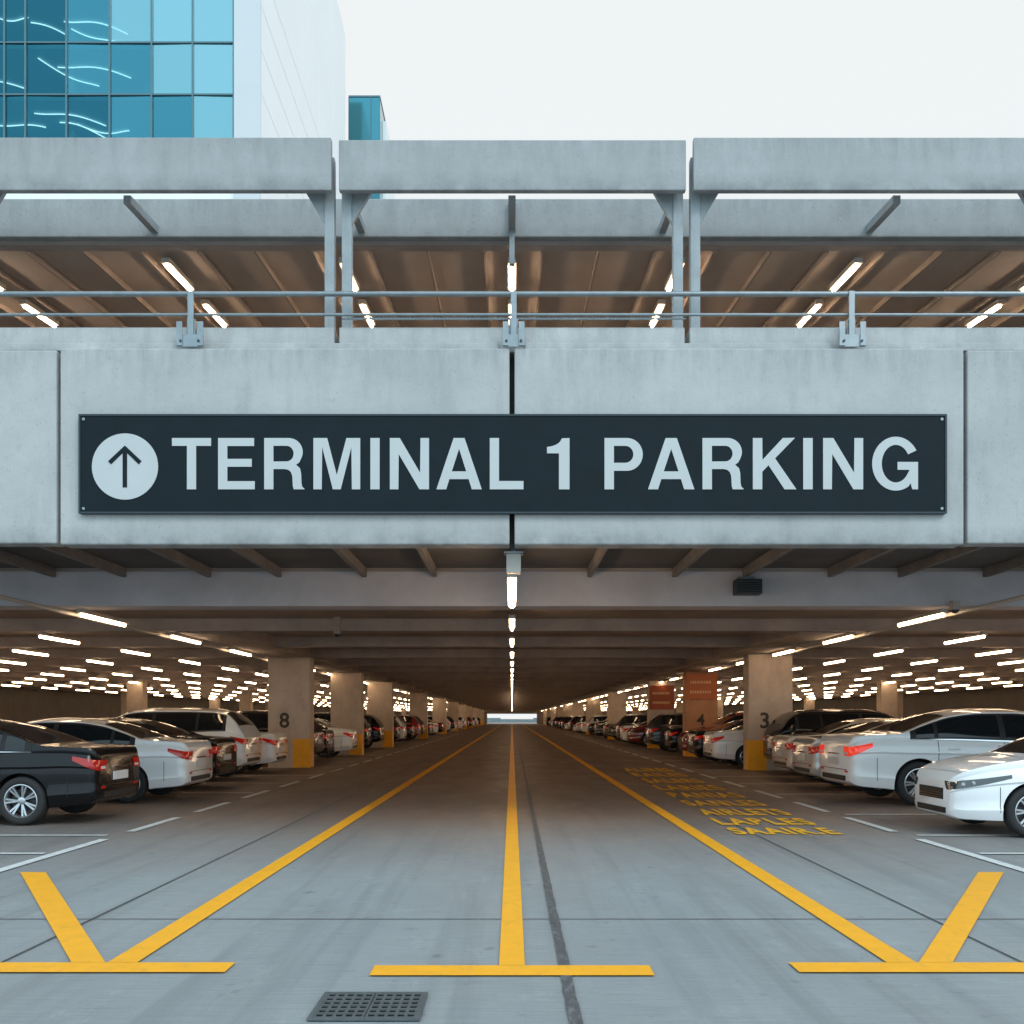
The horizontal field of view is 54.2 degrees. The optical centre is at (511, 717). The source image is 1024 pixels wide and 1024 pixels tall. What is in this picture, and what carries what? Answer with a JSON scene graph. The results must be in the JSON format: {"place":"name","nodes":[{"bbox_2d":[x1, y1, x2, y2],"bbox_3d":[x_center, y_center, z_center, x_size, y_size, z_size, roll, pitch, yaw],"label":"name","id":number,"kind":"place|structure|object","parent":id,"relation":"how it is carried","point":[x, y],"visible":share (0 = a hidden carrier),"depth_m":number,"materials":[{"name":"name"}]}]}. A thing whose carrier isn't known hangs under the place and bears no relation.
{"place":"outdoors","nodes":[
{"label":"outdoors","id":0,"kind":"place"},
{"bbox_2d":[0,0,344,198],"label":"glass tower","id":1,"kind":"structure","parent":0,"point":[172,68],"depth_m":60.00,"materials":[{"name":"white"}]},
{"bbox_2d":[0,0,2,40],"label":"window pane","id":2,"kind":"structure","parent":1,"relation":"in","point":[1,1],"depth_m":60.01,"materials":[{"name":"blue glass"}]},
{"bbox_2d":[0,44,2,92],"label":"window pane","id":3,"kind":"structure","parent":1,"relation":"in","point":[1,45],"depth_m":59.99,"materials":[{"name":"blue glass"}]},
{"bbox_2d":[0,96,2,137],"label":"window pane","id":4,"kind":"structure","parent":1,"relation":"in","point":[1,97],"depth_m":59.99,"materials":[{"name":"blue glass"}]},
{"bbox_2d":[6,0,23,40],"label":"window pane","id":5,"kind":"structure","parent":1,"relation":"in","point":[14,8],"depth_m":60.01,"materials":[{"name":"blue glass"}]},
{"bbox_2d":[6,44,23,92],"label":"window pane","id":6,"kind":"structure","parent":1,"relation":"in","point":[14,52],"depth_m":60.01,"materials":[{"name":"blue glass"}]},
{"bbox_2d":[6,96,23,137],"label":"window pane","id":7,"kind":"structure","parent":1,"relation":"in","point":[14,104],"depth_m":60.01,"materials":[{"name":"blue glass"}]},
{"bbox_2d":[27,0,64,40],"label":"window pane","id":8,"kind":"structure","parent":1,"relation":"in","point":[45,18],"depth_m":60.01,"materials":[{"name":"blue glass"}]},
{"bbox_2d":[27,44,64,92],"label":"window pane","id":9,"kind":"structure","parent":1,"relation":"in","point":[45,62],"depth_m":60.01,"materials":[{"name":"blue glass"}]},
{"bbox_2d":[27,96,64,137],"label":"window pane","id":10,"kind":"structure","parent":1,"relation":"in","point":[45,114],"depth_m":60.01,"materials":[{"name":"blue glass"}]},
{"bbox_2d":[68,0,107,40],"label":"window pane","id":11,"kind":"structure","parent":1,"relation":"in","point":[87,19],"depth_m":60.01,"materials":[{"name":"blue glass"}]},
{"bbox_2d":[68,44,107,92],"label":"window pane","id":12,"kind":"structure","parent":1,"relation":"in","point":[87,63],"depth_m":60.01,"materials":[{"name":"blue glass"}]},
{"bbox_2d":[68,96,107,137],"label":"window pane","id":13,"kind":"structure","parent":1,"relation":"in","point":[87,115],"depth_m":60.01,"materials":[{"name":"blue glass"}]},
{"bbox_2d":[111,0,149,40],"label":"window pane","id":14,"kind":"structure","parent":1,"relation":"in","point":[130,19],"depth_m":60.01,"materials":[{"name":"blue glass"}]},
{"bbox_2d":[111,44,149,92],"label":"window pane","id":15,"kind":"structure","parent":1,"relation":"in","point":[130,63],"depth_m":60.01,"materials":[{"name":"blue glass"}]},
{"bbox_2d":[111,96,149,137],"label":"window pane","id":16,"kind":"structure","parent":1,"relation":"in","point":[130,115],"depth_m":60.01,"materials":[{"name":"blue glass"}]},
{"bbox_2d":[153,0,191,40],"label":"window pane","id":17,"kind":"structure","parent":1,"relation":"in","point":[172,19],"depth_m":60.01,"materials":[{"name":"blue glass"}]},
{"bbox_2d":[153,44,191,92],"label":"window pane","id":18,"kind":"structure","parent":1,"relation":"in","point":[172,63],"depth_m":60.01,"materials":[{"name":"blue glass"}]},
{"bbox_2d":[153,96,191,137],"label":"window pane","id":19,"kind":"structure","parent":1,"relation":"in","point":[172,115],"depth_m":60.01,"materials":[{"name":"blue glass"}]},
{"bbox_2d":[194,0,232,40],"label":"window pane","id":20,"kind":"structure","parent":1,"relation":"in","point":[213,19],"depth_m":60.01,"materials":[{"name":"blue glass"}]},
{"bbox_2d":[194,44,232,92],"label":"window pane","id":21,"kind":"structure","parent":1,"relation":"in","point":[213,63],"depth_m":60.01,"materials":[{"name":"blue glass"}]},
{"bbox_2d":[194,96,232,137],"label":"window pane","id":22,"kind":"structure","parent":1,"relation":"in","point":[213,115],"depth_m":60.01,"materials":[{"name":"blue glass"}]},
{"bbox_2d":[348,95,394,198],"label":"slim tower","id":23,"kind":"structure","parent":0,"point":[366,119],"depth_m":95.00,"materials":[{"name":"teal glass"}]},
{"bbox_2d":[0,719,1023,1023],"bbox_3d":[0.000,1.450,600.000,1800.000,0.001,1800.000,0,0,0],"label":"ground","id":24,"kind":"structure","parent":0,"point":[412,873],"depth_m":8.26,"materials":[{"name":"concrete"}]},
{"bbox_2d":[0,839,107,871],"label":"stall front dash","id":25,"kind":"object","parent":24,"relation":"on","point":[46,856],"visible":1,"depth_m":10.47,"materials":[{"name":"white paint"}]},
{"bbox_2d":[20,872,104,961],"bbox_3d":[-3.485,1.440,7.634,0.208,0.001,4.088,0,0,-30],"label":"splay line","id":26,"kind":"object","parent":24,"relation":"on","point":[77,944],"visible":1,"depth_m":7.11,"materials":[{"name":"yellow paint"}]},
{"bbox_2d":[0,719,139,824],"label":"parked car","id":27,"kind":"object","parent":24,"relation":"on","point":[43,769],"visible":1,"depth_m":13.47,"materials":[{"name":"black paint"}]},
{"bbox_2d":[0,962,234,971],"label":"lane edge crossbar","id":28,"kind":"object","parent":24,"relation":"on","point":[114,966],"visible":1,"depth_m":5.79,"materials":[{"name":"yellow paint"}]},
{"bbox_2d":[25,718,212,802],"bbox_3d":[-7.901,0.717,17.810,4.738,1.445,2.038,0,0,0],"label":"parked car","id":29,"kind":"object","parent":24,"relation":"on","point":[168,764],"visible":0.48,"depth_m":17.05,"materials":[{"name":"white paint"}]},
{"bbox_2d":[129,817,180,830],"bbox_3d":[-4.850,1.440,13.600,0.120,0.001,1.800,0,0,0],"label":"stall front dash","id":30,"kind":"object","parent":24,"relation":"on","point":[152,824],"visible":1,"depth_m":13.53,"materials":[{"name":"white paint"}]},
{"bbox_2d":[97,718,236,784],"bbox_3d":[-8.251,0.717,20.710,4.738,1.445,2.038,0,0,0],"label":"parked car","id":31,"kind":"object","parent":24,"relation":"on","point":[224,757],"visible":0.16,"depth_m":20.36,"materials":[{"name":"black paint"}]},
{"bbox_2d":[116,708,261,780],"bbox_3d":[-8.401,0.602,23.610,4.638,1.675,2.084,0,0,0],"label":"parked car","id":32,"kind":"object","parent":24,"relation":"on","point":[242,730],"visible":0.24,"depth_m":22.90,"materials":[{"name":"white paint"}]},
{"bbox_2d":[1,734,477,961],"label":"expansion joint","id":33,"kind":"object","parent":24,"relation":"on","point":[180,876],"visible":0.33,"depth_m":8.73,"materials":[{"name":"grey concrete"}]},
{"bbox_2d":[234,731,287,773],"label":"parked car","id":34,"kind":"object","parent":24,"relation":"on","point":[274,746],"visible":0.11,"depth_m":25.93,"materials":[{"name":"white paint"}]},
{"bbox_2d":[235,710,323,752],"bbox_3d":[-8.300,0.602,31.151,4.638,1.675,2.084,0,0,0],"label":"parked car","id":35,"kind":"object","parent":24,"relation":"on","point":[258,719],"visible":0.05,"depth_m":30.52,"materials":[{"name":"black paint"}]},
{"bbox_2d":[109,724,501,961],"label":"lane edge line","id":36,"kind":"object","parent":24,"relation":"on","point":[150,945],"visible":1,"depth_m":8.35,"materials":[{"name":"yellow paint"}]},
{"bbox_2d":[314,729,334,754],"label":"parked car","id":37,"kind":"object","parent":24,"relation":"on","point":[329,737],"visible":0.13,"depth_m":33.79,"materials":[{"name":"silver paint"}]},
{"bbox_2d":[316,720,357,757],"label":"parked car","id":38,"kind":"object","parent":24,"relation":"on","point":[345,739],"visible":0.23,"depth_m":36.14,"materials":[{"name":"white paint"}]},
{"bbox_2d":[314,713,371,742],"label":"parked car","id":39,"kind":"object","parent":24,"relation":"on","point":[367,731],"visible":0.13,"depth_m":43.46,"materials":[{"name":"black paint"}]},
{"bbox_2d":[307,992,427,1020],"bbox_3d":[-0.710,1.440,5.005,0.540,0.011,0.470,0,0,0],"label":"drain grate","id":40,"kind":"object","parent":24,"relation":"on","point":[369,1006],"visible":1,"depth_m":4.99,"materials":[{"name":"black metal"}]},
{"bbox_2d":[364,713,384,747],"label":"parked car","id":41,"kind":"object","parent":24,"relation":"on","point":[377,727],"visible":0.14,"depth_m":46.27,"materials":[{"name":"black paint"}]},
{"bbox_2d":[394,715,406,741],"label":"parked car","id":42,"kind":"object","parent":24,"relation":"on","point":[403,727],"visible":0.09,"depth_m":53.26,"materials":[{"name":"white paint"}]},
{"bbox_2d":[395,724,414,741],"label":"parked car","id":43,"kind":"object","parent":24,"relation":"on","point":[410,730],"visible":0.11,"depth_m":60.37,"materials":[{"name":"black paint"}]},
{"bbox_2d":[394,714,420,740],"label":"parked car","id":44,"kind":"object","parent":24,"relation":"on","point":[410,719],"visible":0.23,"depth_m":63.31,"materials":[{"name":"red paint"}]},
{"bbox_2d":[0,138,1023,770],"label":"parking garage","id":45,"kind":"structure","parent":24,"relation":"on","point":[610,606],"depth_m":13.37,"materials":[{"name":"concrete"}]},
{"bbox_2d":[10,647,49,655],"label":"ceiling lamp","id":46,"kind":"object","parent":45,"relation":"attached to","point":[28,651],"visible":1,"depth_m":26.03,"materials":[{"name":"grey plastic"}]},
{"bbox_2d":[19,299,58,327],"bbox_3d":[-7.600,-6.497,16.097,0.120,0.115,1.130,0,5,0],"label":"deck lamp","id":47,"kind":"object","parent":45,"relation":"attached to","point":[26,304],"visible":0.89,"depth_m":15.92,"materials":[{"name":"grey plastic"}]},
{"bbox_2d":[36,632,81,644],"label":"ceiling lamp","id":48,"kind":"object","parent":45,"relation":"attached to","point":[49,636],"visible":1,"depth_m":21.64,"materials":[{"name":"grey plastic"}]},
{"bbox_2d":[85,658,114,664],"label":"ceiling lamp","id":49,"kind":"object","parent":45,"relation":"attached to","point":[100,661],"visible":1,"depth_m":30.48,"materials":[{"name":"grey plastic"}]},
{"bbox_2d":[76,609,128,626],"bbox_3d":[-7.100,-1.730,17.400,0.120,0.121,1.930,0,0,0],"label":"ceiling lamp","id":50,"kind":"object","parent":45,"relation":"attached to","point":[84,613],"visible":1,"depth_m":17.21,"materials":[{"name":"grey plastic"}]},
{"bbox_2d":[119,647,151,655],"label":"ceiling lamp","id":51,"kind":"object","parent":45,"relation":"attached to","point":[134,651],"visible":1,"depth_m":26.00,"materials":[{"name":"grey plastic"}]},
{"bbox_2d":[161,258,194,290],"bbox_3d":[-4.780,-6.339,14.347,0.120,0.115,1.130,0,5,0],"label":"deck lamp","id":52,"kind":"object","parent":45,"relation":"attached to","point":[177,273],"visible":0.89,"depth_m":14.21,"materials":[{"name":"white plastic"}]},
{"bbox_2d":[168,632,202,644],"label":"ceiling lamp","id":53,"kind":"object","parent":45,"relation":"attached to","point":[179,636],"visible":1,"depth_m":21.60,"materials":[{"name":"grey plastic"}]},
{"bbox_2d":[200,299,228,327],"bbox_3d":[-4.780,-6.497,16.097,0.120,0.115,1.130,0,5,0],"label":"deck lamp","id":54,"kind":"object","parent":45,"relation":"attached to","point":[210,307],"visible":0.89,"depth_m":15.91,"materials":[{"name":"grey plastic"}]},
{"bbox_2d":[228,647,252,655],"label":"ceiling lamp","id":55,"kind":"object","parent":45,"relation":"attached to","point":[239,651],"visible":1,"depth_m":25.94,"materials":[{"name":"grey plastic"}]},
{"bbox_2d":[334,617,340,636],"bbox_3d":[-3.550,-1.849,20.300,0.120,0.402,0.120,0,0,0],"label":"dome camera","id":56,"kind":"object","parent":45,"relation":"attached to","point":[337,626],"visible":1,"depth_m":20.24,"materials":[{"name":"plastic"}]},
{"bbox_2d":[358,299,375,327],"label":"deck lamp","id":57,"kind":"object","parent":45,"relation":"attached to","point":[363,305],"visible":0.85,"depth_m":15.81,"materials":[{"name":"grey plastic"}]},
{"bbox_2d":[0,291,1023,346],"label":"guard railing","id":58,"kind":"object","parent":45,"relation":"attached to","point":[194,336],"visible":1,"depth_m":12.03,"materials":[{"name":"metal"}]},
{"bbox_2d":[507,574,516,607],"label":"ceiling lamp","id":59,"kind":"object","parent":45,"relation":"attached to","point":[511,582],"visible":1,"depth_m":12.92,"materials":[{"name":"grey plastic"}]},
{"bbox_2d":[0,667,1023,710],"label":"distant lamps","id":60,"kind":"object","parent":45,"relation":"attached to","point":[1015,669],"visible":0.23,"depth_m":119.34,"materials":[{"name":"grey"}]},
{"bbox_2d":[508,258,515,290],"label":"deck lamp","id":61,"kind":"object","parent":45,"relation":"attached to","point":[511,278],"visible":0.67,"depth_m":14.32,"materials":[{"name":"white plastic"}]},
{"bbox_2d":[78,414,946,514],"bbox_3d":[0.009,-3.033,11.960,10.361,1.187,0.073,0,0,0],"label":"garage sign","id":62,"kind":"object","parent":45,"relation":"attached to","point":[512,464],"visible":1,"depth_m":11.94,"materials":[{"name":"metal"}]},
{"bbox_2d":[504,543,522,574],"bbox_3d":[0.020,-1.978,12.410,0.240,0.375,0.220,0,0,0],"label":"junction box","id":63,"kind":"object","parent":45,"relation":"attached to","point":[513,560],"visible":0.98,"depth_m":12.32,"materials":[{"name":"grey metal"}]},
{"bbox_2d":[648,299,665,327],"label":"deck lamp","id":64,"kind":"object","parent":45,"relation":"attached to","point":[660,305],"visible":0.83,"depth_m":15.81,"materials":[{"name":"grey plastic"}]},
{"bbox_2d":[649,685,673,709],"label":"direction board","id":65,"kind":"object","parent":45,"relation":"attached to","point":[661,697],"visible":1,"depth_m":47.45,"materials":[{"name":"brown metal"}]},
{"bbox_2d":[664,258,684,290],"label":"deck lamp","id":66,"kind":"object","parent":45,"relation":"attached to","point":[668,285],"visible":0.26,"depth_m":14.57,"materials":[{"name":"grey plastic"}]},
{"bbox_2d":[686,674,717,698],"bbox_3d":[7.110,-1.175,37.469,1.180,0.950,0.050,0,0,0],"label":"direction board","id":67,"kind":"object","parent":45,"relation":"attached to","point":[701,686],"visible":1,"depth_m":37.45,"materials":[{"name":"brown metal"}]},
{"bbox_2d":[733,577,761,595],"bbox_3d":[3.730,-2.100,15.842,0.420,0.300,0.285,0,0,0],"label":"speaker box","id":68,"kind":"object","parent":45,"relation":"attached to","point":[747,586],"visible":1,"depth_m":15.72,"materials":[{"name":"metal"}]},
{"bbox_2d":[795,299,823,327],"bbox_3d":[4.780,-6.497,16.097,0.120,0.115,1.130,0,5,0],"label":"deck lamp","id":69,"kind":"object","parent":45,"relation":"attached to","point":[813,307],"visible":0.89,"depth_m":15.91,"materials":[{"name":"grey plastic"}]},
{"bbox_2d":[821,632,855,644],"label":"ceiling lamp","id":70,"kind":"object","parent":45,"relation":"attached to","point":[844,636],"visible":1,"depth_m":21.60,"materials":[{"name":"grey plastic"}]},
{"bbox_2d":[829,258,862,290],"bbox_3d":[4.780,-6.339,14.347,0.120,0.115,1.130,0,5,0],"label":"deck lamp","id":71,"kind":"object","parent":45,"relation":"attached to","point":[846,273],"visible":0.89,"depth_m":14.21,"materials":[{"name":"grey plastic"}]},
{"bbox_2d":[872,647,904,655],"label":"ceiling lamp","id":72,"kind":"object","parent":45,"relation":"attached to","point":[889,651],"visible":1,"depth_m":26.00,"materials":[{"name":"grey plastic"}]},
{"bbox_2d":[895,609,947,626],"bbox_3d":[7.100,-1.730,17.400,0.120,0.121,1.930,0,0,0],"label":"ceiling lamp","id":73,"kind":"object","parent":45,"relation":"attached to","point":[939,613],"visible":1,"depth_m":17.20,"materials":[{"name":"grey plastic"}]},
{"bbox_2d":[950,600,960,613],"bbox_3d":[7.000,-1.749,15.800,0.120,0.202,0.120,0,0,0],"label":"dome camera","id":74,"kind":"object","parent":45,"relation":"attached to","point":[955,606],"visible":1,"depth_m":15.74,"materials":[{"name":"plastic"}]},
{"bbox_2d":[942,632,987,644],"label":"ceiling lamp","id":75,"kind":"object","parent":45,"relation":"attached to","point":[980,635],"visible":1,"depth_m":21.64,"materials":[{"name":"grey plastic"}]},
{"bbox_2d":[965,299,1004,327],"bbox_3d":[7.600,-6.497,16.097,0.120,0.115,1.130,0,5,0],"label":"deck lamp","id":76,"kind":"object","parent":45,"relation":"attached to","point":[997,304],"visible":0.89,"depth_m":15.92,"materials":[{"name":"grey plastic"}]},
{"bbox_2d":[974,647,1013,655],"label":"ceiling lamp","id":77,"kind":"object","parent":45,"relation":"attached to","point":[994,651],"visible":1,"depth_m":26.03,"materials":[{"name":"grey plastic"}]},
{"bbox_2d":[499,728,524,964],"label":"line","id":78,"kind":"object","parent":24,"relation":"on","point":[511,946],"visible":1,"depth_m":8.25,"materials":[{"name":"yellow paint"}]},
{"bbox_2d":[370,965,653,974],"bbox_3d":[0.000,1.440,5.713,1.600,0.001,0.225,0,0,0],"label":"line crossbar","id":79,"kind":"object","parent":24,"relation":"on","point":[511,969],"visible":1,"depth_m":5.70,"materials":[{"name":"yellow paint"}]},
{"bbox_2d":[519,748,582,1023],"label":"tar seam","id":80,"kind":"object","parent":24,"relation":"on","point":[573,1010],"visible":1,"depth_m":6.82,"materials":[{"name":"grey asphalt"}]},
{"bbox_2d":[587,715,606,730],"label":"parked car","id":81,"kind":"object","parent":24,"relation":"on","point":[597,718],"visible":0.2,"depth_m":81.81,"materials":[{"name":"grey paint"}]},
{"bbox_2d":[616,714,646,743],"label":"parked car","id":82,"kind":"object","parent":24,"relation":"on","point":[631,719],"visible":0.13,"depth_m":54.62,"materials":[{"name":"grey paint"}]},
{"bbox_2d":[620,720,646,745],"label":"parked car","id":83,"kind":"object","parent":24,"relation":"on","point":[623,731],"visible":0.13,"depth_m":51.83,"materials":[{"name":"white paint"}]},
{"bbox_2d":[627,724,646,746],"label":"parked car","id":84,"kind":"object","parent":24,"relation":"on","point":[637,733],"visible":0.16,"depth_m":48.78,"materials":[{"name":"red paint"}]},
{"bbox_2d":[645,712,720,751],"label":"parked car","id":85,"kind":"object","parent":24,"relation":"on","point":[657,725],"visible":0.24,"depth_m":41.80,"materials":[{"name":"grey paint"}]},
{"bbox_2d":[664,718,719,750],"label":"parked car","id":86,"kind":"object","parent":24,"relation":"on","point":[671,735],"visible":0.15,"depth_m":38.81,"materials":[{"name":"black paint"}]},
{"bbox_2d":[678,711,742,759],"bbox_3d":[8.251,0.602,35.374,4.638,1.675,2.084,0,0,0],"label":"parked car","id":87,"kind":"object","parent":24,"relation":"on","point":[682,740],"visible":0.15,"depth_m":34.87,"materials":[{"name":"paint"}]},
{"bbox_2d":[687,719,742,763],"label":"parked car","id":88,"kind":"object","parent":24,"relation":"on","point":[694,741],"visible":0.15,"depth_m":31.81,"materials":[{"name":"black paint"}]},
{"bbox_2d":[522,724,914,961],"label":"lane edge line","id":89,"kind":"object","parent":24,"relation":"on","point":[873,944],"visible":1,"depth_m":8.35,"materials":[{"name":"yellow paint"}]},
{"bbox_2d":[703,725,742,766],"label":"parked car","id":90,"kind":"object","parent":24,"relation":"on","point":[727,745],"visible":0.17,"depth_m":28.74,"materials":[{"name":"white paint"}]},
{"bbox_2d":[625,768,841,833],"bbox_3d":[3.634,1.440,20.617,1.364,0.001,16.478,0,0,1],"label":"floor lettering","id":91,"kind":"object","parent":24,"relation":"on","point":[737,822],"visible":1,"depth_m":15.74,"materials":[{"name":"yellow paint"}]},
{"bbox_2d":[546,734,1022,961],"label":"expansion joint","id":92,"kind":"object","parent":24,"relation":"on","point":[852,880],"visible":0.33,"depth_m":8.47,"materials":[{"name":"grey concrete"}]},
{"bbox_2d":[763,709,893,770],"bbox_3d":[9.051,0.602,26.110,4.638,1.675,2.084,0,0,0],"label":"parked car","id":93,"kind":"object","parent":24,"relation":"on","point":[798,721],"visible":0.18,"depth_m":25.42,"materials":[{"name":"black paint"}]},
{"bbox_2d":[772,718,891,777],"bbox_3d":[8.601,0.717,23.310,4.738,1.445,2.038,0,0,1],"label":"parked car","id":94,"kind":"object","parent":24,"relation":"on","point":[782,751],"visible":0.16,"depth_m":22.98,"materials":[{"name":"beige paint"}]},
{"bbox_2d":[792,718,901,790],"bbox_3d":[8.301,0.717,20.510,4.738,1.445,2.038,0,0,0],"label":"parked car","id":95,"kind":"object","parent":24,"relation":"on","point":[805,756],"visible":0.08,"depth_m":20.26,"materials":[{"name":"grey paint"}]},
{"bbox_2d":[843,817,894,830],"bbox_3d":[4.850,1.440,13.600,0.120,0.001,1.800,0,0,0],"label":"stall front dash","id":96,"kind":"object","parent":24,"relation":"on","point":[871,824],"visible":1,"depth_m":13.53,"materials":[{"name":"white paint"}]},
{"bbox_2d":[789,962,1023,971],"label":"lane edge crossbar","id":97,"kind":"object","parent":24,"relation":"on","point":[909,966],"visible":1,"depth_m":5.79,"materials":[{"name":"yellow paint"}]},
{"bbox_2d":[819,709,1023,804],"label":"parked car","id":98,"kind":"object","parent":24,"relation":"on","point":[889,758],"visible":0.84,"depth_m":16.50,"materials":[{"name":"white paint"}]},
{"bbox_2d":[919,872,1003,961],"bbox_3d":[3.485,1.440,7.634,0.208,0.001,4.088,0,0,30],"label":"splay line","id":99,"kind":"object","parent":24,"relation":"on","point":[946,944],"visible":1,"depth_m":7.11,"materials":[{"name":"yellow paint"}]},
{"bbox_2d":[914,737,1023,835],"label":"parked car","id":100,"kind":"object","parent":24,"relation":"on","point":[979,788],"visible":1,"depth_m":12.21,"materials":[{"name":"white paint"}]},
{"bbox_2d":[916,839,1023,871],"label":"stall front dash","id":101,"kind":"object","parent":24,"relation":"on","point":[977,856],"visible":1,"depth_m":10.47,"materials":[{"name":"white paint"}]},
{"bbox_2d":[487,718,536,721],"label":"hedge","id":102,"kind":"object","parent":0,"point":[503,720],"visible":0.07,"depth_m":330.00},
{"bbox_2d":[337,0,1023,718],"label":"sky","id":103,"kind":"structure","parent":0,"point":[687,70],"materials":[{"name":"white"}]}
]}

